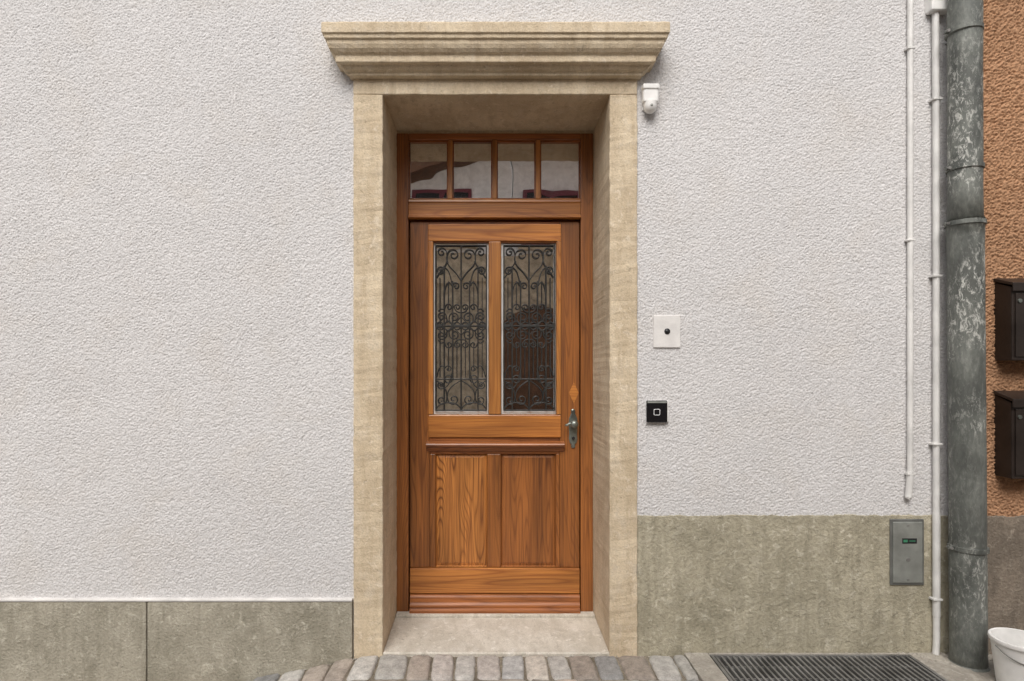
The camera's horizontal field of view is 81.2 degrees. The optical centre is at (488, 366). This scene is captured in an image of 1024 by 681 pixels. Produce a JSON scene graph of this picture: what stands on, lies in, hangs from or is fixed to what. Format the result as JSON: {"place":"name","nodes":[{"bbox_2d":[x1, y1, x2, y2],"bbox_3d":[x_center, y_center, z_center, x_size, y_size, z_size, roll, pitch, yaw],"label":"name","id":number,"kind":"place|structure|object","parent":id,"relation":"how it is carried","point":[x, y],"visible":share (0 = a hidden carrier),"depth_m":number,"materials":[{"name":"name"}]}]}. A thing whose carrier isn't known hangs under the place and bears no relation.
{"place":"outdoors","nodes":[
{"label":"outdoors","id":0,"kind":"place"},
{"bbox_2d":[448,140,452,198],"bbox_3d":[-0.204,-1.059,3.231,0.026,0.317,0.049,0,0,0],"label":"transom mullion","id":1,"kind":"object","parent":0,"point":[450,169],"visible":0.79,"depth_m":3.21},
{"bbox_2d":[248,654,698,680],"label":"cobblestone pavement","id":2,"kind":"structure","parent":0,"point":[390,667],"depth_m":2.66,"materials":[{"name":"stone"}]},
{"bbox_2d":[304,652,992,669],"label":"loose gravel","id":3,"kind":"structure","parent":2,"relation":"on","point":[937,660],"depth_m":2.78,"materials":[{"name":"stone"}]},
{"bbox_2d":[684,653,995,680],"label":"concrete drain apron","id":4,"kind":"object","parent":2,"relation":"on","point":[704,666],"visible":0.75,"depth_m":2.65,"materials":[{"name":"grey concrete"}]},
{"bbox_2d":[710,654,947,680],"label":"drain grate","id":5,"kind":"object","parent":4,"relation":"in","point":[820,667],"visible":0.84,"depth_m":2.66,"materials":[{"name":"grey metal"}]},
{"bbox_2d":[987,627,1023,680],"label":"plastic bucket","id":6,"kind":"object","parent":4,"relation":"on","point":[1007,646],"visible":1,"depth_m":2.49,"materials":[{"name":"white plastic"}]},
{"bbox_2d":[0,0,947,601],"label":"front wall","id":7,"kind":"structure","parent":0,"point":[176,298],"depth_m":2.80,"materials":[{"name":"white paint"}]},
{"bbox_2d":[641,84,659,113],"bbox_3d":[0.750,-1.237,2.767,0.076,0.126,0.066,0,0,0],"label":"security sensor","id":8,"kind":"object","parent":7,"relation":"attached to","point":[650,97],"visible":1,"depth_m":2.75,"materials":[{"name":"white plastic"}]},
{"bbox_2d":[904,0,915,499],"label":"cable conduit","id":9,"kind":"object","parent":7,"relation":"attached to","point":[909,473],"visible":1,"depth_m":2.77,"materials":[{"name":"white plastic"}]},
{"bbox_2d":[925,0,946,654],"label":"cable conduit","id":10,"kind":"object","parent":7,"relation":"attached to","point":[935,9],"visible":0.98,"depth_m":2.77,"materials":[{"name":"white plastic"}]},
{"bbox_2d":[943,0,989,672],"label":"drainpipe","id":11,"kind":"object","parent":7,"relation":"attached to","point":[964,224],"visible":1,"depth_m":2.64,"materials":[{"name":"metal"}]},
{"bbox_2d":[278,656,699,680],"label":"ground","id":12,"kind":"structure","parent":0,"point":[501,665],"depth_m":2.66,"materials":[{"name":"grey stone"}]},
{"bbox_2d":[0,602,147,680],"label":"plinth","id":13,"kind":"structure","parent":12,"relation":"on","point":[73,641],"depth_m":2.78,"materials":[{"name":"concrete"}]},
{"bbox_2d":[0,597,352,601],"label":"stop bead","id":14,"kind":"object","parent":13,"relation":"on","point":[195,599],"visible":1,"depth_m":2.77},
{"bbox_2d":[147,600,352,680],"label":"plinth","id":15,"kind":"structure","parent":12,"relation":"on","point":[218,641],"depth_m":2.78,"materials":[{"name":"concrete"}]},
{"bbox_2d":[353,603,353,656],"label":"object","id":16,"kind":"object","parent":12,"relation":"on","point":[353,629],"visible":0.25,"depth_m":2.80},
{"bbox_2d":[646,400,668,421],"bbox_3d":[0.789,0.209,2.786,0.106,0.102,0.027,0,0,0],"label":"doorbell button","id":17,"kind":"object","parent":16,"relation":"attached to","point":[657,410],"visible":1,"depth_m":2.77,"materials":[{"name":"black plastic"}]},
{"bbox_2d":[653,315,679,347],"bbox_3d":[0.835,-0.164,2.791,0.126,0.152,0.016,0,0,0],"label":"doorbell","id":18,"kind":"object","parent":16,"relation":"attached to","point":[666,331],"visible":1,"depth_m":2.79,"materials":[{"name":"white plastic"}]},
{"bbox_2d":[353,95,396,657],"bbox_3d":[-0.559,0.185,3.026,0.143,2.909,0.492,0,0,0],"label":"jamb","id":19,"kind":"object","parent":12,"relation":"on","point":[375,360],"visible":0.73,"depth_m":2.78,"materials":[{"name":"stone"}]},
{"bbox_2d":[353,79,636,130],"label":"lintel","id":20,"kind":"structure","parent":19,"relation":"on","point":[495,104],"depth_m":2.86,"materials":[{"name":"stone"}]},
{"bbox_2d":[321,21,669,80],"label":"cornice","id":21,"kind":"structure","parent":20,"relation":"on","point":[494,50],"depth_m":2.69,"materials":[{"name":"stone"}]},
{"bbox_2d":[383,617,608,656],"bbox_3d":[0.038,1.457,3.027,1.054,0.266,0.486,0,0,0],"label":"stone threshold","id":22,"kind":"object","parent":12,"relation":"on","point":[502,636],"visible":0.67,"depth_m":2.93,"materials":[{"name":"beige stone"}]},
{"bbox_2d":[396,133,409,610],"bbox_3d":[-0.463,0.035,3.235,0.071,2.571,0.070,0,0,0],"label":"frame","id":23,"kind":"object","parent":22,"relation":"on","point":[403,408],"visible":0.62,"depth_m":3.20,"materials":[{"name":"brown wood"}]},
{"bbox_2d":[409,593,579,612],"bbox_3d":[0.036,1.270,3.212,0.908,0.096,0.086,0,0,0],"label":"kick moulding","id":24,"kind":"object","parent":22,"relation":"on","point":[494,602],"visible":0.91,"depth_m":3.19,"materials":[{"name":"brown wood"}]},
{"bbox_2d":[410,567,579,592],"bbox_3d":[0.036,1.151,3.229,0.912,0.135,0.051,0,0,0],"label":"bottom rail","id":25,"kind":"object","parent":24,"relation":"on","point":[494,579],"visible":0.8,"depth_m":3.20,"materials":[{"name":"brown wood"}]},
{"bbox_2d":[410,222,429,566],"bbox_3d":[-0.367,0.151,3.236,0.105,1.860,0.039,0,0,0],"label":"stile","id":26,"kind":"object","parent":25,"relation":"on","point":[419,503],"visible":0.86,"depth_m":3.22,"materials":[{"name":"brown wood"}]},
{"bbox_2d":[430,454,435,566],"bbox_3d":[-0.298,0.776,3.236,0.030,0.609,0.038,0,0,0],"label":"panel stile","id":27,"kind":"object","parent":25,"relation":"on","point":[432,510],"visible":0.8,"depth_m":3.22,"materials":[{"name":"brown wood"}]},
{"bbox_2d":[436,454,486,566],"bbox_3d":[-0.144,0.776,3.225,0.278,0.608,0.014,0,0,0],"label":"panel","id":28,"kind":"object","parent":25,"relation":"on","point":[461,510],"visible":1,"depth_m":3.23,"materials":[{"name":"brown wood"}]},
{"bbox_2d":[430,437,558,453],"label":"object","id":29,"kind":"object","parent":28,"relation":"on","point":[494,439],"visible":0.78,"depth_m":3.22,"materials":[{"name":"brown wood"}]},
{"bbox_2d":[426,441,564,450],"bbox_3d":[0.039,0.430,3.207,0.740,0.058,0.058,0,0,0],"label":"weather moulding","id":30,"kind":"object","parent":29,"relation":"attached to","point":[495,445],"visible":1,"depth_m":3.19,"materials":[{"name":"brown wood"}]},
{"bbox_2d":[487,454,500,566],"bbox_3d":[0.032,0.776,3.236,0.073,0.609,0.038,0,0,0],"label":"panel muntin","id":31,"kind":"object","parent":25,"relation":"on","point":[493,510],"visible":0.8,"depth_m":3.22,"materials":[{"name":"brown wood"}]},
{"bbox_2d":[501,454,555,566],"bbox_3d":[0.217,0.776,3.225,0.296,0.608,0.014,0,0,0],"label":"panel","id":32,"kind":"object","parent":25,"relation":"on","point":[528,510],"visible":1,"depth_m":3.23,"materials":[{"name":"brown wood"}]},
{"bbox_2d":[556,454,558,566],"bbox_3d":[0.375,0.776,3.236,0.018,0.609,0.038,0,0,0],"label":"panel stile","id":33,"kind":"object","parent":25,"relation":"on","point":[557,510],"visible":0.79,"depth_m":3.22,"materials":[{"name":"brown wood"}]},
{"bbox_2d":[559,222,578,566],"bbox_3d":[0.438,0.151,3.236,0.107,1.860,0.039,0,0,0],"label":"stile","id":34,"kind":"object","parent":25,"relation":"on","point":[569,505],"visible":0.9,"depth_m":3.22,"materials":[{"name":"brown wood"}]},
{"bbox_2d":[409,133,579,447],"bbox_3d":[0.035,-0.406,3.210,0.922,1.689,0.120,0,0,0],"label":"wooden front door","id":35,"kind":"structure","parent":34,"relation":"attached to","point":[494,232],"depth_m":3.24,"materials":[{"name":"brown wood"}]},
{"bbox_2d":[434,243,435,413],"bbox_3d":[-0.288,-0.206,3.236,0.010,0.923,0.003,0,0,0],"label":"spacer","id":36,"kind":"object","parent":35,"relation":"attached to","point":[434,328],"visible":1,"depth_m":3.23,"materials":[{"name":"silver metal"}]},
{"bbox_2d":[486,243,487,413],"bbox_3d":[-0.004,-0.206,3.236,0.010,0.923,0.003,0,0,0],"label":"spacer","id":37,"kind":"object","parent":35,"relation":"attached to","point":[487,328],"visible":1,"depth_m":3.23,"materials":[{"name":"silver metal"}]},
{"bbox_2d":[428,414,560,436],"bbox_3d":[0.035,0.321,3.232,0.714,0.122,0.046,0,0,0],"label":"lock rail","id":38,"kind":"object","parent":35,"relation":"attached to","point":[489,425],"visible":0.85,"depth_m":3.21,"materials":[{"name":"brown wood"}]},
{"bbox_2d":[428,241,433,414],"bbox_3d":[-0.309,-0.207,3.228,0.027,0.931,0.037,0,0,0],"label":"glazing frame","id":39,"kind":"object","parent":38,"relation":"on","point":[430,327],"visible":1,"depth_m":3.21,"materials":[{"name":"brown wood"}]},
{"bbox_2d":[435,245,486,410],"bbox_3d":[-0.146,-0.208,3.222,0.282,0.898,0.012,0,0,0],"label":"iron grille","id":40,"kind":"object","parent":38,"relation":"on","point":[460,325],"visible":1,"depth_m":3.22,"materials":[{"name":"black metal"}]},
{"bbox_2d":[436,411,485,413],"bbox_3d":[-0.146,0.248,3.236,0.273,0.016,0.003,0,0,0],"label":"spacer","id":41,"kind":"object","parent":38,"relation":"on","point":[460,412],"visible":1,"depth_m":3.23,"materials":[{"name":"silver metal"}]},
{"bbox_2d":[489,241,500,414],"bbox_3d":[0.036,-0.207,3.228,0.067,0.931,0.045,0,0,0],"label":"glazing mullion","id":42,"kind":"object","parent":38,"relation":"on","point":[494,327],"visible":1,"depth_m":3.21,"materials":[{"name":"brown wood"}]},
{"bbox_2d":[503,411,553,413],"bbox_3d":[0.218,0.248,3.236,0.273,0.016,0.003,0,0,0],"label":"spacer","id":43,"kind":"object","parent":38,"relation":"on","point":[528,412],"visible":1,"depth_m":3.23,"materials":[{"name":"silver metal"}]},
{"bbox_2d":[503,245,554,410],"bbox_3d":[0.222,-0.208,3.222,0.282,0.898,0.012,0,0,0],"label":"iron grille","id":44,"kind":"object","parent":38,"relation":"on","point":[529,325],"visible":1,"depth_m":3.22,"materials":[{"name":"black metal"}]},
{"bbox_2d":[556,241,560,414],"bbox_3d":[0.380,-0.207,3.228,0.025,0.931,0.037,0,0,0],"label":"glazing frame","id":45,"kind":"object","parent":38,"relation":"on","point":[558,327],"visible":1,"depth_m":3.21,"materials":[{"name":"brown wood"}]},
{"bbox_2d":[430,222,558,242],"bbox_3d":[0.035,-0.723,3.236,0.698,0.112,0.038,0,0,0],"label":"top rail","id":46,"kind":"object","parent":35,"relation":"attached to","point":[494,223],"visible":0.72,"depth_m":3.22,"materials":[{"name":"brown wood"}]},
{"bbox_2d":[408,199,580,220],"bbox_3d":[0.035,-0.846,3.227,0.922,0.107,0.086,0,0,0],"label":"transom rail","id":47,"kind":"object","parent":46,"relation":"on","point":[494,209],"visible":1,"depth_m":3.20,"materials":[{"name":"brown wood"}]},
{"bbox_2d":[410,143,446,197],"bbox_3d":[-0.322,-1.059,3.237,0.210,0.317,0.003,0,0,0],"label":"transom glass","id":48,"kind":"object","parent":47,"relation":"on","point":[428,170],"visible":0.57,"depth_m":3.24,"materials":[{"name":"clear glass"}]},
{"bbox_2d":[409,142,409,197],"bbox_3d":[-0.424,-1.060,3.230,0.006,0.300,0.012,0,0,0],"label":"bead","id":49,"kind":"object","parent":48,"relation":"attached to","point":[409,169],"visible":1,"depth_m":3.22,"materials":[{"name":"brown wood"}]},
{"bbox_2d":[409,141,447,142],"bbox_3d":[-0.322,-1.214,3.230,0.210,0.007,0.012,0,0,0],"label":"bead","id":50,"kind":"object","parent":48,"relation":"attached to","point":[428,141],"visible":1,"depth_m":3.22,"materials":[{"name":"brown wood"}]},
{"bbox_2d":[447,142,447,197],"bbox_3d":[-0.220,-1.060,3.230,0.006,0.300,0.012,0,0,0],"label":"bead","id":51,"kind":"object","parent":48,"relation":"attached to","point":[447,169],"visible":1,"depth_m":3.22,"materials":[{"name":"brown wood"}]},
{"bbox_2d":[409,198,447,198],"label":"bead","id":52,"kind":"object","parent":47,"relation":"on","point":[428,198],"visible":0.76,"depth_m":3.22,"materials":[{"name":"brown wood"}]},
{"bbox_2d":[454,143,490,197],"bbox_3d":[-0.085,-1.059,3.237,0.213,0.317,0.003,0,0,0],"label":"transom glass","id":53,"kind":"object","parent":47,"relation":"on","point":[472,170],"visible":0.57,"depth_m":3.24,"materials":[{"name":"clear glass"}]},
{"bbox_2d":[453,142,453,197],"bbox_3d":[-0.188,-1.060,3.230,0.006,0.300,0.012,0,0,0],"label":"bead","id":54,"kind":"object","parent":53,"relation":"attached to","point":[453,169],"visible":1,"depth_m":3.22,"materials":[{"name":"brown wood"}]},
{"bbox_2d":[453,141,491,142],"bbox_3d":[-0.085,-1.214,3.230,0.213,0.007,0.012,0,0,0],"label":"bead","id":55,"kind":"object","parent":53,"relation":"attached to","point":[472,141],"visible":1,"depth_m":3.22,"materials":[{"name":"brown wood"}]},
{"bbox_2d":[491,142,491,197],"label":"bead","id":56,"kind":"object","parent":53,"relation":"attached to","point":[491,169],"visible":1,"depth_m":3.22,"materials":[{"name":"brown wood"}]},
{"bbox_2d":[453,198,491,198],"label":"bead","id":57,"kind":"object","parent":47,"relation":"on","point":[472,198],"visible":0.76,"depth_m":3.22,"materials":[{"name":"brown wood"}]},
{"bbox_2d":[412,221,576,221],"bbox_3d":[0.036,-0.780,3.263,0.900,0.025,0.011,0,0,0],"label":"rebate","id":58,"kind":"object","parent":47,"relation":"attached to","point":[494,221],"visible":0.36,"depth_m":3.26,"materials":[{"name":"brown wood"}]},
{"bbox_2d":[498,143,533,197],"bbox_3d":[0.151,-1.059,3.237,0.209,0.317,0.003,0,0,0],"label":"transom glass","id":59,"kind":"object","parent":47,"relation":"on","point":[515,170],"visible":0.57,"depth_m":3.24,"materials":[{"name":"clear glass"}]},
{"bbox_2d":[497,142,497,197],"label":"bead","id":60,"kind":"object","parent":59,"relation":"attached to","point":[497,169],"visible":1,"depth_m":3.22,"materials":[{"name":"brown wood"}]},
{"bbox_2d":[497,141,535,142],"bbox_3d":[0.151,-1.214,3.230,0.209,0.007,0.012,0,0,0],"label":"bead","id":61,"kind":"object","parent":59,"relation":"attached to","point":[516,141],"visible":1,"depth_m":3.22,"materials":[{"name":"brown wood"}]},
{"bbox_2d":[534,142,535,197],"bbox_3d":[0.253,-1.060,3.230,0.006,0.300,0.012,0,0,0],"label":"bead","id":62,"kind":"object","parent":59,"relation":"attached to","point":[534,170],"visible":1,"depth_m":3.22,"materials":[{"name":"brown wood"}]},
{"bbox_2d":[540,142,540,197],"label":"bead","id":63,"kind":"object","parent":59,"relation":"attached to","point":[540,169],"visible":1,"depth_m":3.22,"materials":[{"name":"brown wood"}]},
{"bbox_2d":[497,198,535,198],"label":"bead","id":64,"kind":"object","parent":47,"relation":"on","point":[516,198],"visible":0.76,"depth_m":3.22,"materials":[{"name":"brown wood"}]},
{"bbox_2d":[541,143,578,197],"bbox_3d":[0.389,-1.059,3.237,0.216,0.317,0.003,0,0,0],"label":"transom glass","id":65,"kind":"object","parent":47,"relation":"on","point":[559,170],"visible":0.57,"depth_m":3.24,"materials":[{"name":"clear glass"}]},
{"bbox_2d":[540,141,579,142],"bbox_3d":[0.389,-1.214,3.230,0.216,0.007,0.012,0,0,0],"label":"bead","id":66,"kind":"object","parent":65,"relation":"attached to","point":[559,141],"visible":1,"depth_m":3.22,"materials":[{"name":"brown wood"}]},
{"bbox_2d":[540,198,579,198],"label":"bead","id":67,"kind":"object","parent":47,"relation":"on","point":[559,198],"visible":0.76,"depth_m":3.22,"materials":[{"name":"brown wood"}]},
{"bbox_2d":[501,243,502,413],"bbox_3d":[0.077,-0.206,3.236,0.010,0.923,0.003,0,0,0],"label":"spacer","id":68,"kind":"object","parent":35,"relation":"attached to","point":[501,328],"visible":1,"depth_m":3.23,"materials":[{"name":"silver metal"}]},
{"bbox_2d":[554,243,555,413],"bbox_3d":[0.360,-0.206,3.236,0.010,0.923,0.003,0,0,0],"label":"spacer","id":69,"kind":"object","parent":35,"relation":"attached to","point":[555,328],"visible":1,"depth_m":3.23,"materials":[{"name":"silver metal"}]},
{"bbox_2d":[569,383,578,402],"bbox_3d":[0.462,0.142,3.216,0.052,0.116,0.002,0,0,0],"label":"diamond inlay","id":70,"kind":"object","parent":34,"relation":"attached to","point":[573,392],"visible":1,"depth_m":3.21,"materials":[{"name":"brown wood"}]},
{"bbox_2d":[396,611,594,616],"bbox_3d":[0.038,1.317,3.175,1.052,0.014,0.046,0,0,0],"label":"door sill","id":71,"kind":"object","parent":22,"relation":"on","point":[580,614],"visible":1,"depth_m":3.16,"materials":[{"name":"stone"}]},
{"bbox_2d":[579,133,592,610],"bbox_3d":[0.529,0.035,3.235,0.066,2.571,0.070,0,0,0],"label":"frame","id":72,"kind":"object","parent":22,"relation":"on","point":[586,386],"visible":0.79,"depth_m":3.20,"materials":[{"name":"brown wood"}]},
{"bbox_2d":[579,142,579,197],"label":"bead","id":73,"kind":"object","parent":72,"relation":"attached to","point":[579,169],"visible":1,"depth_m":3.22,"materials":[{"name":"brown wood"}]},
{"bbox_2d":[593,95,637,656],"bbox_3d":[0.631,0.186,3.026,0.135,2.910,0.492,0,0,0],"label":"jamb","id":74,"kind":"object","parent":12,"relation":"on","point":[615,363],"visible":0.78,"depth_m":2.78,"materials":[{"name":"stone"}]},
{"bbox_2d":[593,139,593,601],"bbox_3d":[0.574,0.021,3.240,0.022,2.601,0.060,0,0,0],"label":"frame packing","id":75,"kind":"object","parent":74,"relation":"attached to","point":[593,375],"visible":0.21,"depth_m":3.21,"materials":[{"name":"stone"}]},
{"bbox_2d":[492,140,496,198],"bbox_3d":[0.034,-1.059,3.231,0.025,0.317,0.049,0,0,0],"label":"transom mullion","id":76,"kind":"object","parent":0,"point":[494,169],"visible":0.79,"depth_m":3.21},
{"bbox_2d":[535,140,539,198],"bbox_3d":[0.268,-1.059,3.231,0.025,0.317,0.049,0,0,0],"label":"transom mullion","id":77,"kind":"object","parent":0,"point":[537,142],"visible":0.79,"depth_m":3.21},
{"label":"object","id":78,"kind":"object","parent":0,"visible":0},
{"bbox_2d":[987,515,1023,653],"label":"plinth","id":79,"kind":"structure","parent":78,"relation":"attached to","point":[1005,539],"depth_m":2.79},
{"bbox_2d":[637,514,948,655],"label":"plinth","id":80,"kind":"structure","parent":79,"relation":"attached to","point":[736,583],"depth_m":2.79,"materials":[{"name":"beige concrete"}]},
{"bbox_2d":[890,519,923,584],"bbox_3d":[1.955,0.866,2.786,0.158,0.308,0.015,0,0,0],"label":"utility cover","id":81,"kind":"object","parent":80,"relation":"attached to","point":[906,551],"visible":1,"depth_m":2.78,"materials":[{"name":"metal"}]},
{"bbox_2d":[983,0,1023,516],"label":"front wall","id":82,"kind":"structure","parent":79,"relation":"on","point":[1003,86],"depth_m":2.79,"materials":[{"name":"orange paint"}]},
{"bbox_2d":[993,390,1023,478],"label":"mailbox","id":83,"kind":"object","parent":82,"relation":"attached to","point":[1009,433],"visible":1,"depth_m":2.72,"materials":[{"name":"black metal"}]},
{"bbox_2d":[1015,409,1023,475],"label":"front door","id":84,"kind":"structure","parent":83,"relation":"in","point":[1019,423],"depth_m":2.69,"materials":[{"name":"black metal"}]},
{"bbox_2d":[993,278,1023,360],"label":"mailbox","id":85,"kind":"object","parent":82,"relation":"attached to","point":[1009,319],"visible":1,"depth_m":2.72,"materials":[{"name":"black metal"}]},
{"bbox_2d":[1015,293,1023,356],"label":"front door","id":86,"kind":"structure","parent":85,"relation":"in","point":[1019,307],"depth_m":2.69,"materials":[{"name":"black metal"}]}
]}

